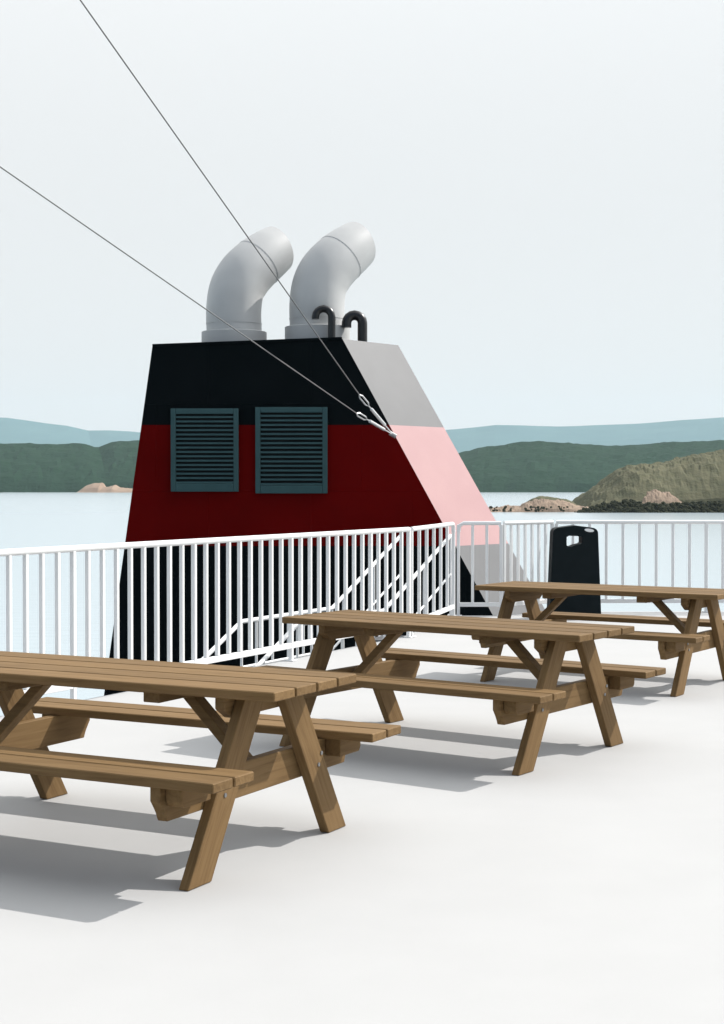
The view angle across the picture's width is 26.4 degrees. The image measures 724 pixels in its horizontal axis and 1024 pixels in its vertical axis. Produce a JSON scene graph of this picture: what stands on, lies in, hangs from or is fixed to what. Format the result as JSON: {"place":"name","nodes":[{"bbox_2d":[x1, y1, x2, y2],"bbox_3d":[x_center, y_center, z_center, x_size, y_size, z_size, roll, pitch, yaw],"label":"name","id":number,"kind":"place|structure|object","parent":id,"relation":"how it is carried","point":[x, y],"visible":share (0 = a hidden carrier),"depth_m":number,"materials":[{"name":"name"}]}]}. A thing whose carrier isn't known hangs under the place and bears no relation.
{"place":"outdoors","nodes":[
{"label":"outdoors","id":0,"kind":"place"},
{"bbox_2d":[76,483,132,492],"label":"rocky headland","id":1,"kind":"structure","parent":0,"point":[97,488],"depth_m":2983.22,"materials":[{"name":"beige stone"}]},
{"bbox_2d":[0,492,723,715],"bbox_3d":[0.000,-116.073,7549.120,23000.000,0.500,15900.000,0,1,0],"label":"sea","id":2,"kind":"structure","parent":0,"point":[36,519],"depth_m":325.75,"materials":[{"name":"grey liquid"}]},
{"bbox_2d":[0,440,723,491],"bbox_3d":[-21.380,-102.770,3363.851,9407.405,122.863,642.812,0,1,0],"label":"forested hills","id":3,"kind":"structure","parent":0,"point":[538,466],"depth_m":3211.66,"materials":[{"name":"green plant"}]},
{"bbox_2d":[0,417,723,452],"bbox_3d":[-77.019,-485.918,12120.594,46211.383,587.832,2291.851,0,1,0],"label":"distant hills","id":4,"kind":"structure","parent":0,"point":[12,430],"depth_m":12158.99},
{"bbox_2d":[0,0,723,431],"label":"sky","id":5,"kind":"structure","parent":0,"point":[537,186],"materials":[{"name":"white"}]},
{"bbox_2d":[527,496,576,504],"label":"scrub knoll","id":6,"kind":"structure","parent":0,"point":[544,497],"depth_m":815.58,"materials":[{"name":"plant"}]},
{"bbox_2d":[488,489,681,511],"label":"rocky spit","id":7,"kind":"structure","parent":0,"point":[655,496],"depth_m":789.55,"materials":[{"name":"beige stone"}]},
{"bbox_2d":[574,502,717,512],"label":"shore bank","id":8,"kind":"structure","parent":0,"point":[656,508],"depth_m":771.29,"materials":[{"name":"stone"}]},
{"bbox_2d":[489,499,723,512],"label":"dark scrub","id":9,"kind":"object","parent":8,"relation":"on","point":[662,507],"visible":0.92,"depth_m":769.39,"materials":[{"name":"plant"}]},
{"bbox_2d":[572,449,723,506],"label":"scrub hill","id":10,"kind":"structure","parent":0,"point":[694,477],"depth_m":815.24,"materials":[{"name":"green plant"}]},
{"bbox_3d":[0.900,2.899,4.851,19.800,2.300,27.200,0,1,0],"label":"deckhouse","id":11,"kind":"object","parent":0,"visible":0},
{"bbox_2d":[0,612,723,1023],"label":"deck","id":12,"kind":"structure","parent":11,"relation":"on","point":[452,870],"depth_m":6.04,"materials":[{"name":"paint"}]},
{"bbox_2d":[0,651,400,890],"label":"picnic table","id":13,"kind":"object","parent":12,"relation":"on","point":[235,720],"visible":1,"depth_m":6.47,"materials":[{"name":"brown wood"}]},
{"bbox_2d":[0,527,413,698],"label":"railing","id":14,"kind":"object","parent":12,"relation":"on","point":[290,645],"visible":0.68,"depth_m":12.33,"materials":[{"name":"white metal"}]},
{"bbox_2d":[202,534,451,666],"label":"outside staircase","id":15,"kind":"structure","parent":12,"relation":"attached to","point":[271,654],"depth_m":16.52,"materials":[{"name":"white metal"}]},
{"bbox_2d":[410,522,455,636],"bbox_3d":[0.776,0.688,16.666,0.086,1.113,2.352,0,1,14],"label":"railing","id":16,"kind":"object","parent":12,"relation":"on","point":[447,608],"visible":0.74,"depth_m":16.65,"materials":[{"name":"white metal"}]},
{"bbox_2d":[258,610,665,775],"bbox_3d":[0.533,1.009,9.091,2.020,0.728,1.550,1,1,35],"label":"picnic table","id":17,"kind":"object","parent":12,"relation":"on","point":[600,686],"visible":0.84,"depth_m":8.88,"materials":[{"name":"brown wood"}]},
{"bbox_2d":[455,521,502,615],"bbox_3d":[1.380,0.664,18.064,0.586,1.113,0.086,0,1,0],"label":"railing","id":18,"kind":"object","parent":12,"relation":"on","point":[472,603],"visible":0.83,"depth_m":18.05,"materials":[{"name":"white metal"}]},
{"bbox_2d":[502,520,553,605],"bbox_3d":[1.985,0.658,18.364,0.916,1.113,0.086,-1,1,-41],"label":"railing","id":19,"kind":"object","parent":12,"relation":"on","point":[531,523],"visible":0.52,"depth_m":18.32,"materials":[{"name":"white metal"}]},
{"bbox_2d":[547,525,600,613],"bbox_3d":[2.442,0.689,17.759,0.594,1.074,0.312,0,1,0],"label":"litter bin","id":20,"kind":"object","parent":12,"relation":"on","point":[578,562],"visible":0.77,"depth_m":17.61,"materials":[{"name":"plastic"}]},
{"bbox_2d":[471,581,723,696],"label":"picnic table","id":21,"kind":"object","parent":12,"relation":"on","point":[686,643],"visible":0.73,"depth_m":11.88,"materials":[{"name":"brown wood"}]},
{"bbox_2d":[555,520,723,611],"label":"railing","id":22,"kind":"object","parent":12,"relation":"on","point":[639,523],"visible":0.66,"depth_m":18.61,"materials":[{"name":"white metal"}]},
{"bbox_3d":[1.300,9.246,9.410,18.600,10.250,36.500,0,1,0],"label":"hull","id":23,"kind":"object","parent":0,"visible":0},
{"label":"lower deck","id":24,"kind":"structure","parent":23,"relation":"on","visible":0},
{"bbox_2d":[104,222,544,695],"bbox_3d":[0.004,-0.540,25.509,8.310,8.465,3.170,0,1,0],"label":"ship funnel","id":25,"kind":"object","parent":24,"relation":"on","point":[241,435],"visible":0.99,"depth_m":24.01,"materials":[{"name":"black"}]},
{"bbox_2d":[0,166,396,437],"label":"stay wire","id":26,"kind":"object","parent":25,"relation":"attached to","point":[393,434],"visible":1,"depth_m":19.44,"materials":[{"name":"grey metal"}]},
{"bbox_2d":[80,0,391,432],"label":"stay wire","id":27,"kind":"object","parent":25,"relation":"attached to","point":[377,416],"visible":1,"depth_m":18.85,"materials":[{"name":"grey metal"}]}
]}

